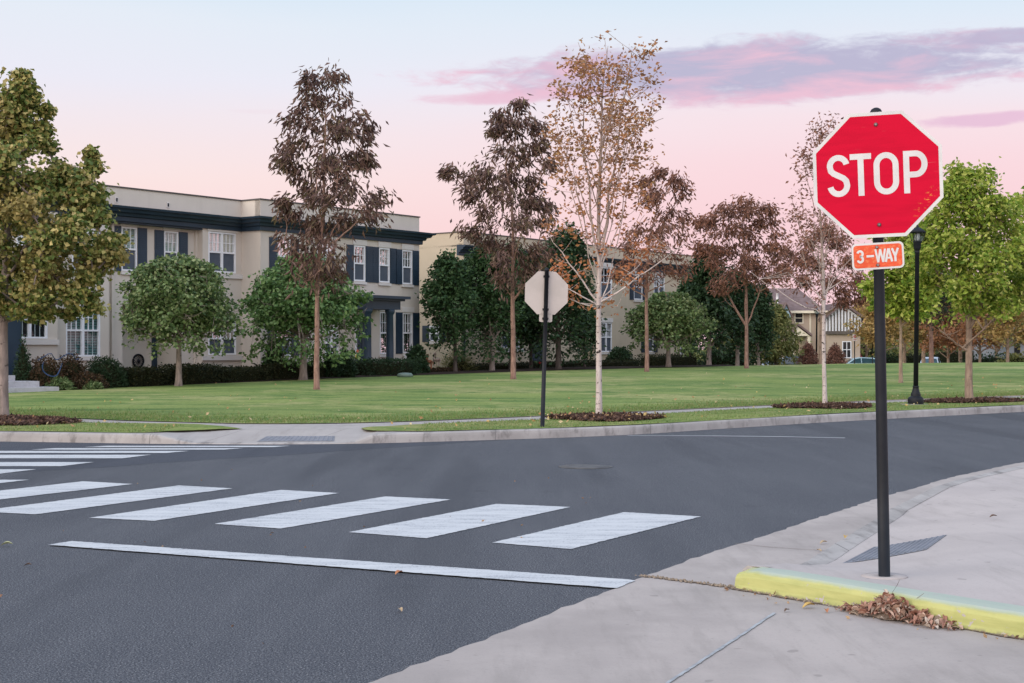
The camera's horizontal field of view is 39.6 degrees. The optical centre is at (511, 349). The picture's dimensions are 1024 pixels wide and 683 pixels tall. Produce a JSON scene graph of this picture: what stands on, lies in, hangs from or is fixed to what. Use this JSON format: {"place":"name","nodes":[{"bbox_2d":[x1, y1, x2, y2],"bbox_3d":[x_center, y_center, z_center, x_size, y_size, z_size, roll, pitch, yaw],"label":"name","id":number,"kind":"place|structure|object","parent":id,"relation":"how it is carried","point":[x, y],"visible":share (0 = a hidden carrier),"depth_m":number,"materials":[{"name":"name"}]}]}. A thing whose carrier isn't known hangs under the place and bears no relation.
{"place":"outdoors","nodes":[
{"label":"outdoors","id":0,"kind":"place"},
{"bbox_2d":[0,422,239,432],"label":"verge","id":1,"kind":"structure","parent":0,"point":[192,427],"depth_m":22.78,"materials":[{"name":"green plant"}]},
{"bbox_2d":[0,413,82,425],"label":"mulch bed","id":2,"kind":"object","parent":1,"relation":"on","point":[14,420],"visible":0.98,"depth_m":24.16,"materials":[{"name":"brown wood"}]},
{"bbox_2d":[0,66,134,414],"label":"linden tree","id":3,"kind":"object","parent":2,"relation":"on","point":[37,287],"visible":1,"depth_m":25.65,"materials":[{"name":"green plant"}]},
{"bbox_2d":[0,412,1023,682],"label":"road","id":4,"kind":"structure","parent":0,"point":[102,586],"depth_m":11.22,"materials":[{"name":"grey asphalt"}]},
{"bbox_2d":[0,405,1023,443],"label":"kerb","id":5,"kind":"structure","parent":4,"relation":"on","point":[151,438],"depth_m":22.72,"materials":[{"name":"concrete"}]},
{"bbox_2d":[0,477,1023,643],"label":"leaf litter","id":6,"kind":"object","parent":4,"relation":"on","point":[848,617],"visible":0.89,"depth_m":8.01,"materials":[{"name":"brown plant"}]},
{"bbox_2d":[369,462,1023,682],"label":"gutter","id":7,"kind":"object","parent":4,"relation":"on","point":[646,629],"visible":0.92,"depth_m":6.89,"materials":[{"name":"concrete"}]},
{"bbox_2d":[635,574,1019,639],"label":"gravel","id":8,"kind":"structure","parent":7,"relation":"on","point":[714,584],"depth_m":8.48,"materials":[{"name":"gravel"}]},
{"bbox_2d":[735,567,1023,638],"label":"painted kerb","id":9,"kind":"structure","parent":7,"relation":"on","point":[973,614],"depth_m":7.67,"materials":[{"name":"paint"}]},
{"bbox_2d":[834,582,962,629],"bbox_3d":[2.013,1.324,7.442,0.205,0.210,0.774,0,0,-41],"label":"leaf pile","id":10,"kind":"object","parent":7,"relation":"on","point":[885,605],"visible":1,"depth_m":7.42,"materials":[{"name":"brown plant"}]},
{"bbox_2d":[0,0,1023,422],"label":"sky","id":11,"kind":"structure","parent":0,"point":[178,96],"materials":[{"name":"pink"}]},
{"bbox_2d":[0,397,1023,431],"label":"verge","id":12,"kind":"structure","parent":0,"point":[413,427],"depth_m":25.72,"materials":[{"name":"green plant"}]},
{"bbox_2d":[525,268,567,426],"bbox_3d":[0.542,-0.029,23.249,0.704,2.619,0.091,2,0,-4],"label":"stop sign","id":13,"kind":"object","parent":12,"relation":"on","point":[546,294],"visible":1,"depth_m":23.28,"materials":[{"name":"metal"}]},
{"bbox_2d":[545,411,665,421],"bbox_3d":[1.718,1.210,25.647,2.251,0.180,2.088,0,0,0],"label":"mulch bed","id":14,"kind":"object","parent":12,"relation":"on","point":[614,417],"visible":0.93,"depth_m":25.25,"materials":[{"name":"brown wood"}]},
{"bbox_2d":[538,29,687,413],"bbox_3d":[1.838,-2.251,26.046,2.709,7.102,2.463,0,0,0],"label":"birch tree","id":15,"kind":"object","parent":14,"relation":"on","point":[607,126],"visible":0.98,"depth_m":25.95,"materials":[{"name":"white plant"}]},
{"bbox_2d":[751,111,864,402],"bbox_3d":[6.596,-1.949,31.023,2.038,6.497,1.877,0,0,-39],"label":"birch tree","id":16,"kind":"object","parent":12,"relation":"on","point":[820,137],"visible":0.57,"depth_m":30.98,"materials":[{"name":"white plant"}]},
{"bbox_2d":[771,401,871,408],"bbox_3d":[6.923,1.206,30.828,2.676,0.171,1.822,0,0,-31],"label":"mulch bed","id":17,"kind":"object","parent":12,"relation":"on","point":[837,405],"visible":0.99,"depth_m":30.35,"materials":[{"name":"brown wood"}]},
{"bbox_2d":[903,225,925,404],"bbox_3d":[9.219,-0.794,32.409,0.543,4.137,0.427,1,0,-20],"label":"lamp post","id":18,"kind":"object","parent":12,"relation":"on","point":[919,233],"visible":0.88,"depth_m":32.36,"materials":[{"name":"black metal"}]},
{"bbox_2d":[904,156,1023,397],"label":"maple tree","id":19,"kind":"object","parent":12,"relation":"on","point":[988,289],"visible":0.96,"depth_m":33.73,"materials":[{"name":"green plant"}]},
{"bbox_2d":[924,396,1023,402],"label":"mulch bed","id":20,"kind":"object","parent":12,"relation":"on","point":[977,399],"visible":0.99,"depth_m":33.55,"materials":[{"name":"brown plant"}]},
{"bbox_2d":[9,362,1023,422],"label":"lawn","id":21,"kind":"structure","parent":0,"point":[414,393],"depth_m":39.63,"materials":[{"name":"green plant"}]},
{"bbox_2d":[8,375,58,392],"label":"stone steps","id":22,"kind":"structure","parent":21,"relation":"on","point":[14,386],"depth_m":40.99,"materials":[{"name":"concrete"}]},
{"bbox_2d":[44,376,76,389],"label":"shrub","id":23,"kind":"object","parent":21,"relation":"on","point":[63,383],"visible":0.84,"depth_m":42.10,"materials":[{"name":"green plant"}]},
{"bbox_2d":[113,252,249,385],"bbox_3d":[-10.483,-0.929,44.781,4.089,4.265,4.151,0,0,39],"label":"linden tree","id":24,"kind":"object","parent":21,"relation":"on","point":[187,297],"visible":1,"depth_m":43.95,"materials":[{"name":"green plant"}]},
{"bbox_2d":[236,253,375,379],"bbox_3d":[-7.320,-1.148,49.812,4.816,4.529,4.741,0,0,20],"label":"linden tree","id":25,"kind":"object","parent":21,"relation":"on","point":[278,314],"visible":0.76,"depth_m":48.88,"materials":[{"name":"green plant"}]},
{"bbox_2d":[268,57,403,389],"bbox_3d":[-4.998,-3.493,39.976,3.762,9.339,2.946,0,0,-23],"label":"ash tree","id":26,"kind":"object","parent":21,"relation":"on","point":[339,131],"visible":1,"depth_m":39.85,"materials":[{"name":"brown plant"}]},
{"bbox_2d":[125,365,733,386],"bbox_3d":[-3.637,1.018,58.035,5.631,0.512,46.435,0,0,42],"label":"planting bed","id":27,"kind":"object","parent":21,"relation":"on","point":[529,369],"visible":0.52,"depth_m":61.61,"materials":[{"name":"soil"}]},
{"bbox_2d":[12,334,33,380],"bbox_3d":[-14.511,0.411,42.209,0.730,1.773,0.832,0,0,-23],"label":"cypress shrub","id":28,"kind":"object","parent":27,"relation":"on","point":[21,371],"visible":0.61,"depth_m":42.08,"materials":[{"name":"green plant"}]},
{"bbox_2d":[27,354,64,386],"bbox_3d":[-13.948,0.702,42.437,1.311,1.156,1.305,0,0,37],"label":"shrub","id":29,"kind":"object","parent":27,"relation":"on","point":[37,373],"visible":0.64,"depth_m":42.20,"materials":[{"name":"brown plant"}]},
{"bbox_2d":[55,352,88,381],"bbox_3d":[-13.422,0.682,43.279,1.217,1.231,1.134,0,0,13],"label":"shrub","id":30,"kind":"object","parent":27,"relation":"on","point":[70,367],"visible":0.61,"depth_m":43.12,"materials":[{"name":"brown plant"}]},
{"bbox_2d":[69,371,109,389],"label":"shrub","id":31,"kind":"object","parent":27,"relation":"on","point":[83,380],"visible":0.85,"depth_m":42.97,"materials":[{"name":"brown plant"}]},
{"bbox_2d":[84,355,130,387],"bbox_3d":[-12.755,0.715,44.368,1.505,1.162,1.652,0,0,37],"label":"shrub","id":32,"kind":"object","parent":27,"relation":"on","point":[114,376],"visible":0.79,"depth_m":44.17,"materials":[{"name":"green plant"}]},
{"bbox_2d":[119,365,172,386],"bbox_3d":[-11.848,0.871,45.599,1.127,0.808,1.821,0,0,37],"label":"hedge","id":33,"kind":"object","parent":27,"relation":"on","point":[144,376],"visible":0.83,"depth_m":45.29,"materials":[{"name":"green plant"}]},
{"bbox_2d":[158,362,226,384],"bbox_3d":[-10.643,0.802,47.179,1.259,0.820,2.279,0,0,37],"label":"hedge","id":34,"kind":"object","parent":27,"relation":"on","point":[200,373],"visible":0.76,"depth_m":46.87,"materials":[{"name":"green plant"}]},
{"bbox_2d":[217,365,272,382],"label":"hedge","id":35,"kind":"object","parent":27,"relation":"on","point":[232,374],"visible":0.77,"depth_m":48.52,"materials":[{"name":"green plant"}]},
{"bbox_2d":[260,340,284,364],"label":"shrub","id":36,"kind":"object","parent":27,"relation":"on","point":[268,361],"visible":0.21,"depth_m":50.96,"materials":[{"name":"green plant"}]},
{"bbox_2d":[251,362,310,380],"bbox_3d":[-8.214,0.804,50.595,1.410,0.756,2.082,0,0,37],"label":"hedge","id":37,"kind":"object","parent":27,"relation":"on","point":[279,371],"visible":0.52,"depth_m":50.05,"materials":[{"name":"green plant"}]},
{"bbox_2d":[295,361,329,378],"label":"hedge","id":38,"kind":"object","parent":27,"relation":"on","point":[322,371],"visible":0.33,"depth_m":51.72,"materials":[{"name":"green plant"}]},
{"bbox_2d":[324,350,342,378],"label":"cypress shrub","id":39,"kind":"object","parent":27,"relation":"on","point":[331,371],"visible":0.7,"depth_m":51.99,"materials":[{"name":"green plant"}]},
{"bbox_2d":[338,346,357,377],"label":"cypress shrub","id":40,"kind":"object","parent":27,"relation":"on","point":[349,369],"visible":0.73,"depth_m":52.45,"materials":[{"name":"green plant"}]},
{"bbox_2d":[353,357,422,376],"bbox_3d":[-5.043,0.696,55.325,1.493,0.870,3.390,0,0,37],"label":"hedge","id":41,"kind":"object","parent":27,"relation":"on","point":[381,366],"visible":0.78,"depth_m":54.77,"materials":[{"name":"green plant"}]},
{"bbox_2d":[405,343,430,372],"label":"shrub","id":42,"kind":"object","parent":27,"relation":"on","point":[418,351],"visible":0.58,"depth_m":57.55,"materials":[{"name":"green plant"}]},
{"bbox_2d":[415,248,484,371],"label":"pear tree","id":43,"kind":"object","parent":27,"relation":"on","point":[449,293],"visible":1,"depth_m":59.08,"materials":[{"name":"green plant"}]},
{"bbox_2d":[434,349,478,370],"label":"ornamental grass","id":44,"kind":"object","parent":27,"relation":"on","point":[463,365],"depth_m":62.26,"materials":[{"name":"green plant"}]},
{"bbox_2d":[459,242,531,370],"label":"pear tree","id":45,"kind":"object","parent":27,"relation":"on","point":[495,313],"visible":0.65,"depth_m":60.46,"materials":[{"name":"green plant"}]},
{"bbox_2d":[467,361,535,369],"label":"hedge","id":46,"kind":"object","parent":27,"relation":"on","point":[483,366],"visible":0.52,"depth_m":64.32,"materials":[{"name":"green plant"}]},
{"bbox_2d":[488,240,550,368],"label":"pear tree","id":47,"kind":"object","parent":27,"relation":"on","point":[516,324],"visible":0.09,"depth_m":63.79,"materials":[{"name":"green plant"}]},
{"bbox_2d":[502,258,555,367],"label":"pear tree","id":48,"kind":"object","parent":27,"relation":"on","point":[531,354],"visible":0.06,"depth_m":65.40,"materials":[{"name":"green plant"}]},
{"bbox_2d":[516,359,586,367],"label":"hedge","id":49,"kind":"object","parent":27,"relation":"on","point":[570,364],"visible":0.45,"depth_m":68.11,"materials":[{"name":"green plant"}]},
{"bbox_2d":[515,221,607,368],"bbox_3d":[2.079,-2.391,63.578,4.440,6.716,4.139,0,0,0],"label":"pear tree","id":50,"kind":"object","parent":27,"relation":"on","point":[561,314],"visible":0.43,"depth_m":63.04,"materials":[{"name":"green plant"}]},
{"bbox_2d":[561,294,608,366],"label":"pear tree","id":51,"kind":"object","parent":27,"relation":"on","point":[592,335],"visible":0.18,"depth_m":66.76,"materials":[{"name":"green plant"}]},
{"bbox_2d":[575,358,643,366],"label":"hedge","id":52,"kind":"object","parent":27,"relation":"on","point":[592,362],"visible":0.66,"depth_m":71.30,"materials":[{"name":"green plant"}]},
{"bbox_2d":[618,291,718,367],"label":"linden tree","id":53,"kind":"object","parent":27,"relation":"on","point":[673,315],"visible":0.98,"depth_m":66.66,"materials":[{"name":"green plant"}]},
{"bbox_2d":[634,353,705,365],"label":"hedge","id":54,"kind":"object","parent":27,"relation":"on","point":[660,360],"visible":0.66,"depth_m":76.65,"materials":[{"name":"green plant"}]},
{"bbox_2d":[684,245,738,364],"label":"column tree","id":55,"kind":"object","parent":27,"relation":"on","point":[721,312],"visible":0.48,"depth_m":72.53,"materials":[{"name":"green plant"}]},
{"bbox_2d":[435,93,570,378],"bbox_3d":[-0.291,-3.939,50.197,4.857,10.061,3.853,0,0,0],"label":"ash tree","id":56,"kind":"object","parent":21,"relation":"on","point":[501,122],"visible":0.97,"depth_m":49.80,"materials":[{"name":"brown plant"}]},
{"bbox_2d":[4,372,1022,427],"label":"fallen leaves","id":57,"kind":"object","parent":21,"relation":"on","point":[533,420],"visible":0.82,"depth_m":27.09,"materials":[{"name":"brown plant"}]},
{"bbox_2d":[602,164,698,371],"bbox_3d":[5.815,-3.443,59.833,4.172,8.858,3.851,0,0,0],"label":"ash tree","id":58,"kind":"object","parent":21,"relation":"on","point":[661,173],"visible":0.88,"depth_m":59.90,"materials":[{"name":"brown plant"}]},
{"bbox_2d":[685,192,798,367],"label":"ash tree","id":59,"kind":"object","parent":21,"relation":"on","point":[728,252],"visible":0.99,"depth_m":65.84,"materials":[{"name":"brown plant"}]},
{"bbox_2d":[855,235,945,382],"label":"maple tree","id":60,"kind":"object","parent":21,"relation":"on","point":[896,280],"visible":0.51,"depth_m":47.47,"materials":[{"name":"green plant"}]},
{"bbox_2d":[999,186,1023,313],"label":"maple tree","id":61,"kind":"object","parent":21,"relation":"on","point":[1017,198],"visible":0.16,"depth_m":51.86,"materials":[{"name":"green plant"}]},
{"bbox_2d":[21,396,1023,441],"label":"sidewalk","id":62,"kind":"structure","parent":0,"point":[256,432],"depth_m":22.94,"materials":[{"name":"concrete"}]},
{"bbox_2d":[257,436,334,441],"bbox_3d":[-3.299,1.365,21.786,1.164,0.054,0.496,0,0,-4],"label":"tactile plate","id":63,"kind":"object","parent":62,"relation":"on","point":[298,438],"visible":1,"depth_m":21.78,"materials":[{"name":"grey concrete"}]},
{"bbox_2d":[432,364,804,374],"bbox_3d":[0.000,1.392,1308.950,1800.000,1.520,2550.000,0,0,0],"label":"ground","id":64,"kind":"structure","parent":0,"point":[583,369],"depth_m":63.27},
{"bbox_2d":[0,183,436,374],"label":"townhouse","id":65,"kind":"structure","parent":64,"relation":"on","point":[230,235],"depth_m":52.74,"materials":[{"name":"beige paint"}]},
{"bbox_2d":[22,319,58,344],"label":"window","id":66,"kind":"structure","parent":65,"relation":"in","point":[32,330],"depth_m":45.74,"materials":[{"name":"white plastic"}]},
{"bbox_2d":[64,297,102,360],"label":"window","id":67,"kind":"structure","parent":65,"relation":"in","point":[82,338],"depth_m":47.77,"materials":[{"name":"white plastic"}]},
{"bbox_2d":[120,224,138,274],"bbox_3d":[-13.383,-3.559,49.673,0.590,1.902,0.693,0,0,0],"label":"window","id":68,"kind":"structure","parent":65,"relation":"in","point":[132,231],"depth_m":49.81,"materials":[{"name":"white glass"}]},
{"bbox_2d":[162,227,179,258],"bbox_3d":[-12.272,-3.558,51.155,0.574,1.854,0.672,0,0,0],"label":"window","id":69,"kind":"structure","parent":65,"relation":"in","point":[170,238],"depth_m":51.25,"materials":[{"name":"white glass"}]},
{"bbox_2d":[202,323,242,359],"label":"window","id":70,"kind":"structure","parent":65,"relation":"in","point":[232,351],"depth_m":52.72,"materials":[{"name":"white plastic"}]},
{"bbox_2d":[207,229,242,278],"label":"window","id":71,"kind":"structure","parent":65,"relation":"in","point":[221,246],"depth_m":52.70,"materials":[{"name":"white glass"}]},
{"bbox_2d":[353,239,366,284],"bbox_3d":[-6.128,-3.506,57.046,0.588,1.788,0.690,0,0,0],"label":"window","id":72,"kind":"structure","parent":65,"relation":"in","point":[359,262],"depth_m":57.12,"materials":[{"name":"white glass"}]},
{"bbox_2d":[379,310,386,356],"bbox_3d":[-5.220,-0.732,58.235,0.466,2.092,0.639,0,0,5],"label":"window","id":73,"kind":"structure","parent":65,"relation":"in","point":[383,315],"depth_m":58.23,"materials":[{"name":"white glass"}]},
{"bbox_2d":[378,242,391,285],"bbox_3d":[-5.242,-3.503,58.228,0.575,1.783,0.672,0,0,0],"label":"window","id":74,"kind":"structure","parent":65,"relation":"in","point":[384,253],"depth_m":58.29,"materials":[{"name":"white glass"}]},
{"bbox_2d":[401,244,413,287],"bbox_3d":[-4.374,-3.490,59.362,0.494,1.785,0.678,0,0,5],"label":"window","id":75,"kind":"structure","parent":65,"relation":"in","point":[406,253],"depth_m":59.41,"materials":[{"name":"white glass"}]},
{"bbox_2d":[401,307,413,355],"bbox_3d":[-4.359,-0.746,59.383,0.495,2.045,0.678,0,0,5],"label":"window","id":76,"kind":"structure","parent":65,"relation":"in","point":[407,317],"depth_m":59.47,"materials":[{"name":"white glass"}]},
{"bbox_2d":[419,231,692,369],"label":"townhouse","id":77,"kind":"structure","parent":64,"relation":"on","point":[429,249],"depth_m":75.14,"materials":[{"name":"beige paint"}]},
{"bbox_2d":[601,263,612,300],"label":"window","id":78,"kind":"structure","parent":77,"relation":"in","point":[604,271],"depth_m":75.43,"materials":[{"name":"white glass"}]},
{"bbox_2d":[601,318,612,353],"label":"window","id":79,"kind":"structure","parent":77,"relation":"in","point":[607,340],"depth_m":75.41,"materials":[{"name":"white glass"}]},
{"bbox_2d":[633,270,643,301],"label":"window","id":80,"kind":"structure","parent":77,"relation":"in","point":[638,297],"depth_m":78.88,"materials":[{"name":"white glass"}]},
{"bbox_2d":[606,346,634,361],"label":"shrub","id":81,"kind":"object","parent":64,"relation":"on","point":[620,353],"visible":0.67,"depth_m":72.68,"materials":[{"name":"green plant"}]},
{"bbox_2d":[674,274,706,359],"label":"column tree","id":82,"kind":"object","parent":64,"relation":"on","point":[681,287],"visible":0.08,"depth_m":78.61,"materials":[{"name":"green plant"}]},
{"bbox_2d":[697,348,751,365],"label":"shrub","id":83,"kind":"object","parent":64,"relation":"on","point":[720,361],"visible":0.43,"depth_m":83.55,"materials":[{"name":"green plant"}]},
{"bbox_2d":[718,264,760,365],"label":"column tree","id":84,"kind":"object","parent":64,"relation":"on","point":[737,336],"visible":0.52,"depth_m":75.54,"materials":[{"name":"green plant"}]},
{"bbox_2d":[741,282,780,364],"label":"column tree","id":85,"kind":"object","parent":64,"relation":"on","point":[763,335],"visible":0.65,"depth_m":81.56,"materials":[{"name":"green plant"}]},
{"bbox_2d":[748,299,811,364],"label":"cedar tree","id":86,"kind":"object","parent":64,"relation":"on","point":[781,323],"visible":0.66,"depth_m":87.37,"materials":[{"name":"green plant"}]},
{"bbox_2d":[795,341,818,364],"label":"cedar tree","id":87,"kind":"object","parent":64,"relation":"on","point":[811,355],"visible":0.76,"depth_m":91.73,"materials":[{"name":"brown plant"}]},
{"bbox_2d":[749,288,866,362],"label":"gabled house","id":88,"kind":"structure","parent":64,"relation":"on","point":[836,320],"depth_m":124.00,"materials":[{"name":"beige"}]},
{"bbox_2d":[771,218,870,363],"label":"ash tree","id":89,"kind":"object","parent":64,"relation":"on","point":[844,301],"visible":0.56,"depth_m":81.55,"materials":[{"name":"beige plant"}]},
{"bbox_2d":[694,336,972,363],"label":"treeline","id":90,"kind":"object","parent":64,"relation":"on","point":[862,352],"visible":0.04,"depth_m":153.69,"materials":[{"name":"green plant"}]},
{"bbox_2d":[826,342,847,363],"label":"cedar tree","id":91,"kind":"object","parent":64,"relation":"on","point":[835,355],"visible":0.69,"depth_m":95.72,"materials":[{"name":"brown plant"}]},
{"bbox_2d":[846,357,874,363],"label":"parked car","id":92,"kind":"object","parent":64,"relation":"on","point":[861,360],"visible":0.08,"depth_m":123.35,"materials":[{"name":"paint"}]},
{"bbox_2d":[843,302,922,354],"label":"autumn tree","id":93,"kind":"object","parent":64,"relation":"on","point":[890,326],"visible":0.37,"depth_m":97.68,"materials":[{"name":"orange plant"}]},
{"bbox_2d":[871,292,928,362],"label":"autumn tree","id":94,"kind":"object","parent":64,"relation":"on","point":[923,337],"visible":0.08,"depth_m":107.37,"materials":[{"name":"orange plant"}]},
{"bbox_2d":[912,306,974,362],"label":"autumn tree","id":95,"kind":"object","parent":64,"relation":"on","point":[938,338],"visible":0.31,"depth_m":103.61,"materials":[{"name":"orange plant"}]},
{"bbox_2d":[925,348,973,362],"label":"shrub","id":96,"kind":"object","parent":64,"relation":"on","point":[953,357],"visible":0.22,"depth_m":137.57,"materials":[{"name":"green plant"}]},
{"bbox_2d":[946,311,1017,361],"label":"autumn tree","id":97,"kind":"object","parent":64,"relation":"on","point":[962,338],"visible":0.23,"depth_m":95.84,"materials":[{"name":"orange plant"}]},
{"bbox_2d":[957,351,1011,362],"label":"shrub","id":98,"kind":"object","parent":64,"relation":"on","point":[993,358],"visible":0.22,"depth_m":107.83,"materials":[{"name":"green plant"}]},
{"bbox_2d":[972,297,1023,361],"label":"autumn tree","id":99,"kind":"object","parent":64,"relation":"on","point":[998,333],"visible":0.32,"depth_m":91.72,"materials":[{"name":"beige plant"}]},
{"bbox_2d":[994,351,1023,361],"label":"shrub","id":100,"kind":"object","parent":64,"relation":"on","point":[1015,357],"visible":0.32,"depth_m":99.79,"materials":[{"name":"green plant"}]},
{"bbox_2d":[754,468,1023,605],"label":"raised walk","id":101,"kind":"structure","parent":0,"point":[976,551],"depth_m":9.53,"materials":[{"name":"concrete"}]},
{"bbox_2d":[813,107,943,579],"bbox_3d":[2.116,-0.034,8.175,0.723,2.716,0.260,-1,0,12],"label":"stop sign","id":102,"kind":"object","parent":101,"relation":"on","point":[877,175],"visible":0.99,"depth_m":8.14,"materials":[{"name":"metal"}]},
{"bbox_2d":[742,465,1023,571],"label":"kerb","id":103,"kind":"structure","parent":101,"relation":"on","point":[835,551],"depth_m":11.24,"materials":[{"name":"concrete"}]},
{"bbox_2d":[844,535,944,562],"bbox_3d":[2.665,1.368,9.801,0.422,0.056,1.393,0,0,28],"label":"tactile plate","id":104,"kind":"object","parent":101,"relation":"on","point":[905,547],"visible":0.87,"depth_m":9.76,"materials":[{"name":"grey metal"}]},
{"bbox_2d":[895,271,965,362],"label":"autumn tree","id":105,"kind":"object","parent":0,"point":[944,299],"visible":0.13,"depth_m":85.74,"materials":[{"name":"green plant"}]},
{"bbox_2d":[973,339,1023,359],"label":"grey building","id":106,"kind":"structure","parent":0,"point":[1012,349],"depth_m":129.84,"materials":[{"name":"grey"}]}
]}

